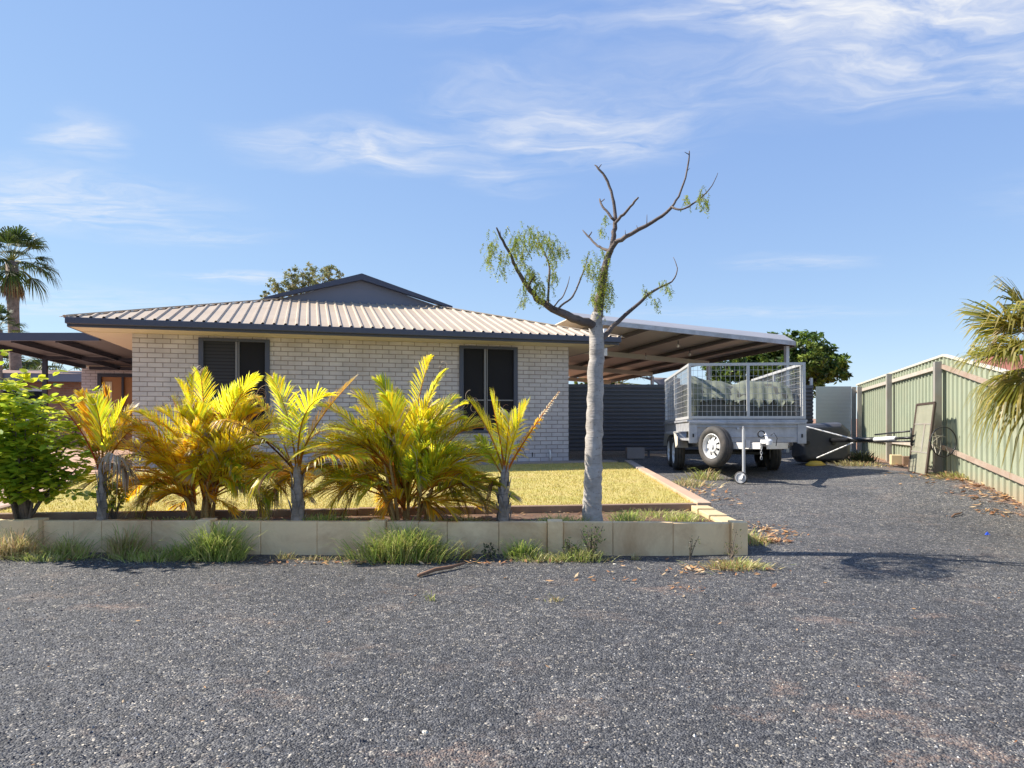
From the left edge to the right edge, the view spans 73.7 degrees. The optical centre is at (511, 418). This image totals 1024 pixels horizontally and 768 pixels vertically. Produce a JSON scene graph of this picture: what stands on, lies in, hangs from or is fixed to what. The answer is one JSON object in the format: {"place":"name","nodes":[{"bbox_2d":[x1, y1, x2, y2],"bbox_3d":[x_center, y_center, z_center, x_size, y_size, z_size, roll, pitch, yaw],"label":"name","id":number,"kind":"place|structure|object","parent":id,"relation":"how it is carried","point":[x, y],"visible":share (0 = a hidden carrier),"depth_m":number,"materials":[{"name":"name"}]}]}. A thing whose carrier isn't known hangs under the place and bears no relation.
{"place":"outdoors","nodes":[
{"label":"outdoors","id":0,"kind":"place"},
{"bbox_2d":[0,449,131,505],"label":"path","id":1,"kind":"structure","parent":0,"point":[74,458],"depth_m":15.10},
{"bbox_2d":[0,333,131,446],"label":"patio cover","id":2,"kind":"object","parent":1,"relation":"on","point":[80,350],"visible":0.63,"depth_m":15.57,"materials":[{"name":"brown metal"}]},
{"bbox_2d":[0,419,1023,767],"bbox_3d":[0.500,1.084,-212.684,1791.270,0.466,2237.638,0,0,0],"label":"ground","id":3,"kind":"structure","parent":0,"point":[858,493],"depth_m":3.70,"materials":[{"name":"grey gravel"}]},
{"bbox_2d":[0,303,27,437],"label":"fan palm","id":4,"kind":"object","parent":3,"relation":"on","point":[8,314],"visible":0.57,"depth_m":24.05,"materials":[{"name":"green plant"}]},
{"bbox_2d":[2,351,41,369],"bbox_3d":[-22.451,-1.171,30.101,3.845,4.805,3.859,0,0,0],"label":"fan palm","id":5,"kind":"object","parent":3,"relation":"on","point":[30,363],"visible":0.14,"depth_m":30.09,"materials":[{"name":"green plant"}]},
{"bbox_2d":[0,525,54,559],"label":"grass tuft","id":6,"kind":"object","parent":3,"relation":"on","point":[16,545],"visible":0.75,"depth_m":5.91,"materials":[{"name":"beige plant"}]},
{"bbox_2d":[4,360,53,369],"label":"bushy tree","id":7,"kind":"object","parent":3,"relation":"on","point":[27,367],"visible":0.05,"depth_m":35.91,"materials":[{"name":"green plant"}]},
{"bbox_2d":[0,224,61,369],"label":"tall fan palm","id":8,"kind":"object","parent":3,"relation":"on","point":[11,287],"visible":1,"depth_m":26.84,"materials":[{"name":"green plant"}]},
{"bbox_2d":[0,483,76,510],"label":"path kerb","id":9,"kind":"structure","parent":3,"relation":"on","point":[8,506],"depth_m":7.05,"materials":[{"name":"brown concrete"}]},
{"bbox_2d":[3,370,80,444],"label":"neighbour house","id":10,"kind":"structure","parent":3,"relation":"on","point":[70,381],"depth_m":24.92,"materials":[{"name":"brown brick"}]},
{"bbox_2d":[3,388,41,419],"bbox_3d":[-18.300,-0.480,24.523,2.800,1.200,0.047,0,0,-14],"label":"window","id":11,"kind":"structure","parent":10,"relation":"in","point":[34,389],"depth_m":24.72,"materials":[{"name":"grey glass"}]},
{"bbox_2d":[0,547,92,562],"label":"grass tuft","id":12,"kind":"object","parent":3,"relation":"on","point":[39,556],"visible":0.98,"depth_m":5.83,"materials":[{"name":"green plant"}]},
{"bbox_2d":[26,357,80,370],"bbox_3d":[-21.966,-1.167,33.077,3.698,4.800,3.671,0,0,43],"label":"fan palm","id":13,"kind":"object","parent":3,"relation":"on","point":[49,366],"visible":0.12,"depth_m":32.21,"materials":[{"name":"green plant"}]},
{"bbox_2d":[23,531,109,559],"bbox_3d":[-3.777,1.098,5.918,0.886,0.244,0.491,0,0,0],"label":"grass tuft","id":14,"kind":"object","parent":3,"relation":"on","point":[63,547],"visible":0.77,"depth_m":5.90,"materials":[{"name":"green plant"}]},
{"bbox_2d":[76,519,175,559],"bbox_3d":[-3.359,1.055,5.924,0.873,0.326,0.565,0,0,-28],"label":"grass tuft","id":15,"kind":"object","parent":3,"relation":"on","point":[126,544],"visible":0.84,"depth_m":5.89,"materials":[{"name":"green plant"}]},
{"bbox_2d":[94,546,213,563],"bbox_3d":[-3.032,1.157,5.845,1.147,0.128,0.346,0,0,-7],"label":"grass tuft","id":16,"kind":"object","parent":3,"relation":"on","point":[156,556],"visible":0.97,"depth_m":5.81,"materials":[{"name":"green plant"}]},
{"bbox_2d":[141,537,200,560],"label":"grass tuft","id":17,"kind":"object","parent":3,"relation":"on","point":[174,552],"visible":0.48,"depth_m":5.89,"materials":[{"name":"green plant"}]},
{"bbox_2d":[159,517,267,563],"bbox_3d":[-2.517,1.036,5.883,1.217,0.381,0.708,0,0,0],"label":"grass tuft","id":18,"kind":"object","parent":3,"relation":"on","point":[218,545],"visible":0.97,"depth_m":5.84,"materials":[{"name":"green plant"}]},
{"bbox_2d":[270,550,299,559],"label":"grass tuft","id":19,"kind":"object","parent":3,"relation":"on","point":[286,556],"visible":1,"depth_m":5.95,"materials":[{"name":"plant"}]},
{"bbox_2d":[259,261,344,300],"bbox_3d":[-10.350,-3.393,34.080,4.592,9.027,1.937,0,0,12],"label":"gum tree","id":20,"kind":"object","parent":3,"relation":"on","point":[311,281],"visible":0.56,"depth_m":33.82,"materials":[{"name":"green plant"}]},
{"bbox_2d":[264,555,345,561],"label":"grass tuft","id":21,"kind":"object","parent":3,"relation":"on","point":[314,557],"visible":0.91,"depth_m":5.89,"materials":[{"name":"plant"}]},
{"bbox_2d":[59,273,624,468],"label":"brick house","id":22,"kind":"structure","parent":3,"relation":"on","point":[332,336],"depth_m":13.28,"materials":[{"name":"white brick"}]},
{"bbox_2d":[97,373,131,444],"bbox_3d":[-11.750,-0.219,20.651,1.366,2.238,0.140,0,0,-16],"label":"door","id":23,"kind":"structure","parent":22,"relation":"in","point":[120,384],"depth_m":20.62,"materials":[{"name":"paint"}]},
{"bbox_2d":[198,337,269,433],"bbox_3d":[-5.100,-0.580,12.565,1.220,1.760,0.125,0,0,-16],"label":"window","id":24,"kind":"structure","parent":22,"relation":"in","point":[226,359],"depth_m":12.55,"materials":[{"name":"black glass"}]},
{"bbox_2d":[459,345,517,432],"bbox_3d":[-0.484,-0.580,13.932,1.224,1.760,0.125,0,0,-17],"label":"window","id":25,"kind":"structure","parent":22,"relation":"in","point":[482,369],"depth_m":13.91,"materials":[{"name":"black glass"}]},
{"bbox_2d":[0,462,690,515],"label":"lawn","id":26,"kind":"structure","parent":3,"relation":"on","point":[531,473],"depth_m":8.50,"materials":[{"name":"yellow plant"}]},
{"bbox_2d":[0,503,696,519],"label":"lawn kerb","id":27,"kind":"structure","parent":3,"relation":"on","point":[176,514],"depth_m":6.76,"materials":[{"name":"brown concrete"}]},
{"bbox_2d":[0,517,747,555],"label":"retaining wall","id":28,"kind":"structure","parent":3,"relation":"on","point":[650,538],"depth_m":6.10,"materials":[{"name":"concrete"}]},
{"bbox_2d":[134,460,616,471],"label":"footpath","id":29,"kind":"structure","parent":3,"relation":"on","point":[547,462],"depth_m":13.87,"materials":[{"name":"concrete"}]},
{"bbox_2d":[349,516,440,546],"bbox_3d":[-0.997,1.040,5.904,0.986,0.369,0.614,0,0,9],"label":"grass tuft","id":30,"kind":"object","parent":3,"relation":"on","point":[404,530],"visible":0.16,"depth_m":5.92,"materials":[{"name":"green plant"}]},
{"bbox_2d":[319,519,485,564],"bbox_3d":[-0.934,1.056,5.834,1.570,0.337,0.637,0,0,0],"label":"grass tuft","id":31,"kind":"object","parent":3,"relation":"on","point":[393,550],"visible":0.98,"depth_m":5.77,"materials":[{"name":"green plant"}]},
{"bbox_2d":[122,511,713,521],"bbox_3d":[-3.490,1.115,6.605,11.020,0.300,1.070,0,0,0],"label":"garden bed","id":32,"kind":"object","parent":3,"relation":"on","point":[527,516],"depth_m":6.64,"materials":[{"name":"soil"}]},
{"bbox_2d":[0,349,116,518],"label":"leafy shrub","id":33,"kind":"object","parent":32,"relation":"on","point":[27,463],"visible":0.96,"depth_m":6.18,"materials":[{"name":"green plant"}]},
{"bbox_2d":[53,383,153,519],"bbox_3d":[-3.805,0.331,6.313,1.210,1.357,0.595,0,0,13],"label":"young palm","id":34,"kind":"object","parent":32,"relation":"on","point":[98,423],"visible":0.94,"depth_m":6.17,"materials":[{"name":"yellow plant"}]},
{"bbox_2d":[91,474,132,518],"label":"seedling","id":35,"kind":"object","parent":32,"relation":"on","point":[113,512],"visible":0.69,"depth_m":6.31,"materials":[{"name":"green plant"}]},
{"bbox_2d":[116,516,241,519],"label":"grass tuft","id":36,"kind":"object","parent":32,"relation":"on","point":[189,518],"visible":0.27,"depth_m":6.32,"materials":[{"name":"green plant"}]},
{"bbox_2d":[75,366,316,520],"bbox_3d":[-2.981,0.297,6.546,2.264,1.624,1.051,0,0,0],"label":"palm clump","id":37,"kind":"object","parent":32,"relation":"on","point":[194,456],"visible":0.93,"depth_m":6.35,"materials":[{"name":"plant"}]},
{"bbox_2d":[224,514,271,519],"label":"grass tuft","id":38,"kind":"object","parent":32,"relation":"on","point":[246,518],"visible":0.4,"depth_m":6.30,"materials":[{"name":"green plant"}]},
{"bbox_2d":[209,372,373,520],"bbox_3d":[-1.946,0.303,6.224,1.436,1.490,0.801,0,0,0],"label":"young palm","id":39,"kind":"object","parent":32,"relation":"on","point":[297,509],"visible":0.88,"depth_m":6.21,"materials":[{"name":"yellow plant"}]},
{"bbox_2d":[282,512,368,520],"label":"grass tuft","id":40,"kind":"object","parent":32,"relation":"on","point":[335,517],"visible":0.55,"depth_m":6.27,"materials":[{"name":"plant"}]},
{"bbox_2d":[274,354,529,521],"bbox_3d":[-1.012,0.253,6.466,2.359,1.719,0.982,0,0,0],"label":"palm clump","id":41,"kind":"object","parent":32,"relation":"on","point":[402,439],"visible":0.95,"depth_m":6.26,"materials":[{"name":"plant"}]},
{"bbox_2d":[404,514,513,521],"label":"grass tuft","id":42,"kind":"object","parent":32,"relation":"on","point":[466,519],"visible":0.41,"depth_m":6.29,"materials":[{"name":"green plant"}]},
{"bbox_2d":[465,389,559,521],"bbox_3d":[0.004,0.357,6.250,0.854,1.305,0.417,0,0,0],"label":"young palm","id":43,"kind":"object","parent":32,"relation":"on","point":[503,498],"visible":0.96,"depth_m":6.22,"materials":[{"name":"yellow plant"}]},
{"bbox_2d":[511,513,601,520],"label":"grass tuft","id":44,"kind":"object","parent":32,"relation":"on","point":[567,518],"visible":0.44,"depth_m":6.24,"materials":[{"name":"plant"}]},
{"bbox_2d":[480,151,717,520],"bbox_3d":[0.762,-0.700,6.180,2.151,3.448,0.985,0,0,-6],"label":"pruned tree","id":45,"kind":"object","parent":32,"relation":"on","point":[592,494],"visible":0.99,"depth_m":6.22,"materials":[{"name":"grey plant"}]},
{"bbox_2d":[604,508,651,520],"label":"grass tuft","id":46,"kind":"object","parent":32,"relation":"on","point":[626,516],"visible":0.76,"depth_m":6.34,"materials":[{"name":"green plant"}]},
{"bbox_2d":[604,506,732,520],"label":"grass tuft","id":47,"kind":"object","parent":32,"relation":"on","point":[654,514],"visible":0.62,"depth_m":6.74,"materials":[{"name":"green plant"}]},
{"bbox_2d":[657,510,712,521],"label":"grass tuft","id":48,"kind":"object","parent":32,"relation":"on","point":[681,517],"visible":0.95,"depth_m":6.39,"materials":[{"name":"green plant"}]},
{"bbox_2d":[424,590,434,600],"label":"grass tuft","id":49,"kind":"object","parent":3,"relation":"on","point":[430,598],"visible":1,"depth_m":4.65,"materials":[{"name":"plant"}]},
{"bbox_2d":[417,562,464,576],"bbox_3d":[-0.555,1.199,5.425,0.484,0.045,0.039,0,0,-45],"label":"stick","id":50,"kind":"object","parent":3,"relation":"on","point":[437,569],"visible":1,"depth_m":5.39,"materials":[{"name":"brown wood"}]},
{"bbox_2d":[446,537,484,558],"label":"grass tuft","id":51,"kind":"object","parent":3,"relation":"on","point":[465,554],"visible":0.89,"depth_m":5.89,"materials":[{"name":"green plant"}]},
{"bbox_2d":[481,543,498,558],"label":"broadleaf weed","id":52,"kind":"object","parent":3,"relation":"on","point":[489,553],"visible":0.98,"depth_m":5.90,"materials":[{"name":"green plant"}]},
{"bbox_2d":[8,464,1021,764],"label":"leaf litter","id":53,"kind":"object","parent":3,"relation":"on","point":[706,518],"visible":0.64,"depth_m":6.56,"materials":[{"name":"brown plant"}]},
{"bbox_2d":[482,536,555,558],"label":"grass tuft","id":54,"kind":"object","parent":3,"relation":"on","point":[522,549],"visible":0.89,"depth_m":5.89,"materials":[{"name":"green plant"}]},
{"bbox_2d":[491,552,594,562],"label":"grass tuft","id":55,"kind":"object","parent":3,"relation":"on","point":[539,558],"visible":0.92,"depth_m":5.80,"materials":[{"name":"green plant"}]},
{"bbox_2d":[544,593,567,601],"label":"grass tuft","id":56,"kind":"object","parent":3,"relation":"on","point":[556,599],"visible":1,"depth_m":4.59,"materials":[{"name":"plant"}]},
{"bbox_2d":[562,537,581,555],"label":"broadleaf weed","id":57,"kind":"object","parent":3,"relation":"on","point":[568,545],"visible":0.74,"depth_m":5.89,"materials":[{"name":"green plant"}]},
{"bbox_2d":[543,544,623,562],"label":"grass tuft","id":58,"kind":"object","parent":3,"relation":"on","point":[579,554],"visible":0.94,"depth_m":5.82,"materials":[{"name":"green plant"}]},
{"bbox_2d":[579,524,605,555],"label":"broadleaf weed","id":59,"kind":"object","parent":3,"relation":"on","point":[593,547],"visible":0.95,"depth_m":5.88,"materials":[{"name":"green plant"}]},
{"bbox_2d":[613,376,647,383],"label":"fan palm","id":60,"kind":"object","parent":3,"relation":"on","point":[620,382],"visible":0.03,"depth_m":37.91,"materials":[{"name":"green plant"}]},
{"bbox_2d":[625,447,644,458],"bbox_3d":[2.933,0.830,16.300,0.420,0.260,0.200,0,0,-4],"label":"concrete block","id":61,"kind":"object","parent":3,"relation":"on","point":[634,452],"depth_m":16.20,"materials":[{"name":"grey concrete"}]},
{"bbox_2d":[625,460,644,469],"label":"shaded kerb","id":62,"kind":"structure","parent":3,"relation":"on","point":[634,464],"depth_m":13.16,"materials":[{"name":"concrete"}]},
{"bbox_2d":[631,553,641,559],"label":"grass tuft","id":63,"kind":"object","parent":3,"relation":"on","point":[633,557],"visible":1,"depth_m":5.89,"materials":[{"name":"green plant"}]},
{"bbox_2d":[645,454,666,455],"bbox_3d":[3.602,0.925,17.250,0.840,0.050,0.100,0,0,0],"label":"timber batten","id":64,"kind":"object","parent":3,"relation":"on","point":[657,454],"visible":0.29,"depth_m":17.20,"materials":[{"name":"grey wood"}]},
{"bbox_2d":[638,468,711,506],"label":"driveway kerb","id":65,"kind":"structure","parent":3,"relation":"on","point":[686,493],"depth_m":8.62,"materials":[{"name":"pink concrete"}]},
{"bbox_2d":[555,312,795,451],"bbox_3d":[2.750,-0.724,21.329,6.028,3.489,12.002,0,0,-17],"label":"carport","id":66,"kind":"object","parent":3,"relation":"on","point":[643,348],"visible":0.59,"depth_m":18.50,"materials":[{"name":"metal"}]},
{"bbox_2d":[640,377,679,384],"bbox_3d":[5.780,-1.296,25.341,0.543,0.564,3.709,0,0,36],"label":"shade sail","id":67,"kind":"object","parent":66,"relation":"attached to","point":[659,380],"visible":0.27,"depth_m":25.17,"materials":[{"name":"white fabric"}]},
{"bbox_2d":[569,378,812,457],"bbox_3d":[4.514,0.040,17.277,6.513,2.160,0.152,0,0,-5],"label":"screen fence","id":68,"kind":"object","parent":3,"relation":"on","point":[633,415],"visible":0.3,"depth_m":17.08,"materials":[{"name":"grey metal"}]},
{"bbox_2d":[689,537,700,558],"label":"broadleaf weed","id":69,"kind":"object","parent":3,"relation":"on","point":[690,553],"visible":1,"depth_m":5.89,"materials":[{"name":"green plant"}]},
{"bbox_2d":[672,477,727,488],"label":"grass tuft","id":70,"kind":"object","parent":3,"relation":"on","point":[683,482],"visible":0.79,"depth_m":10.30,"materials":[{"name":"plant"}]},
{"bbox_2d":[675,468,734,480],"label":"grass tuft","id":71,"kind":"object","parent":3,"relation":"on","point":[702,475],"visible":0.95,"depth_m":11.24,"materials":[{"name":"green plant"}]},
{"bbox_2d":[691,505,734,521],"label":"side wall","id":72,"kind":"structure","parent":3,"relation":"on","point":[707,511],"depth_m":6.67,"materials":[{"name":"beige concrete"}]},
{"bbox_2d":[724,529,741,557],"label":"broadleaf weed","id":73,"kind":"object","parent":3,"relation":"on","point":[731,554],"visible":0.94,"depth_m":5.91,"materials":[{"name":"green plant"}]},
{"bbox_2d":[677,556,792,572],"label":"grass tuft","id":74,"kind":"object","parent":3,"relation":"on","point":[736,565],"visible":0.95,"depth_m":5.52,"materials":[{"name":"green plant"}]},
{"bbox_2d":[663,362,807,483],"bbox_3d":[4.055,0.084,12.581,2.030,1.975,4.858,0,-1,6],"label":"cage trailer","id":75,"kind":"object","parent":3,"relation":"on","point":[716,440],"visible":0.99,"depth_m":11.43,"materials":[{"name":"metal"}]},
{"bbox_2d":[683,376,794,437],"bbox_3d":[3.923,-0.209,12.030,1.760,1.130,1.085,0,-1,6],"label":"cloth bundle","id":76,"kind":"object","parent":75,"relation":"on","point":[718,392],"visible":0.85,"depth_m":11.62,"materials":[{"name":"grey fabric"}]},
{"bbox_2d":[748,527,769,545],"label":"grass tuft","id":77,"kind":"object","parent":3,"relation":"on","point":[753,537],"visible":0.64,"depth_m":6.42,"materials":[{"name":"beige plant"}]},
{"bbox_2d":[700,329,853,397],"bbox_3d":[10.132,-1.154,25.970,4.560,4.548,4.508,0,0,-44],"label":"dense tree","id":78,"kind":"object","parent":3,"relation":"on","point":[825,363],"visible":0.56,"depth_m":25.42,"materials":[{"name":"green plant"}]},
{"bbox_2d":[805,461,825,465],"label":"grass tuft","id":79,"kind":"object","parent":3,"relation":"on","point":[813,463],"visible":0.92,"depth_m":13.11,"materials":[{"name":"plant"}]},
{"bbox_2d":[816,386,850,451],"bbox_3d":[8.180,0.095,17.364,0.882,1.810,0.022,0,0,3],"label":"panel fence","id":80,"kind":"object","parent":3,"relation":"on","point":[833,403],"visible":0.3,"depth_m":17.37,"materials":[{"name":"grey metal"}]},
{"bbox_2d":[816,459,893,466],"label":"grass tuft","id":81,"kind":"object","parent":3,"relation":"on","point":[851,463],"visible":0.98,"depth_m":12.74,"materials":[{"name":"plant"}]},
{"bbox_2d":[846,450,884,462],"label":"grass tuft","id":82,"kind":"object","parent":3,"relation":"on","point":[856,457],"visible":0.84,"depth_m":13.53,"materials":[{"name":"green plant"}]},
{"bbox_2d":[792,401,956,475],"bbox_3d":[6.198,0.323,12.050,1.156,1.160,3.400,0,0,0],"label":"basketball hoop","id":83,"kind":"object","parent":3,"relation":"on","point":[828,442],"visible":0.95,"depth_m":12.59,"materials":[{"name":"plastic"}]},
{"bbox_2d":[889,454,901,464],"bbox_3d":[7.306,0.792,13.000,0.180,0.190,0.240,0,0,20],"label":"limestone block","id":84,"kind":"object","parent":3,"relation":"on","point":[895,459],"depth_m":12.89,"materials":[{"name":"beige stone"}]},
{"bbox_2d":[902,456,908,464],"bbox_3d":[7.377,0.796,12.700,0.200,0.180,0.120,0,0,20],"label":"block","id":85,"kind":"object","parent":3,"relation":"on","point":[905,460],"visible":0.37,"depth_m":12.66,"materials":[{"name":"concrete"}]},
{"bbox_2d":[851,354,1023,505],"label":"metal fence","id":86,"kind":"object","parent":3,"relation":"on","point":[887,402],"visible":0.57,"depth_m":10.93,"materials":[{"name":"metal"}]},
{"bbox_2d":[908,470,968,480],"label":"grass tuft","id":87,"kind":"object","parent":3,"relation":"on","point":[951,475],"visible":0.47,"depth_m":10.18,"materials":[{"name":"yellow plant"}]},
{"bbox_2d":[947,275,1023,476],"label":"drooping fan palm","id":88,"kind":"object","parent":3,"relation":"on","point":[1002,389],"visible":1,"depth_m":7.46,"materials":[{"name":"green plant"}]},
{"bbox_2d":[980,355,1023,369],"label":"red roof house","id":89,"kind":"structure","parent":3,"relation":"on","point":[1009,366],"depth_m":25.96,"materials":[{"name":"tile"}]},
{"bbox_2d":[0,0,1023,418],"label":"sky","id":90,"kind":"structure","parent":0,"point":[867,156],"materials":[{"name":"blue"}]}
]}

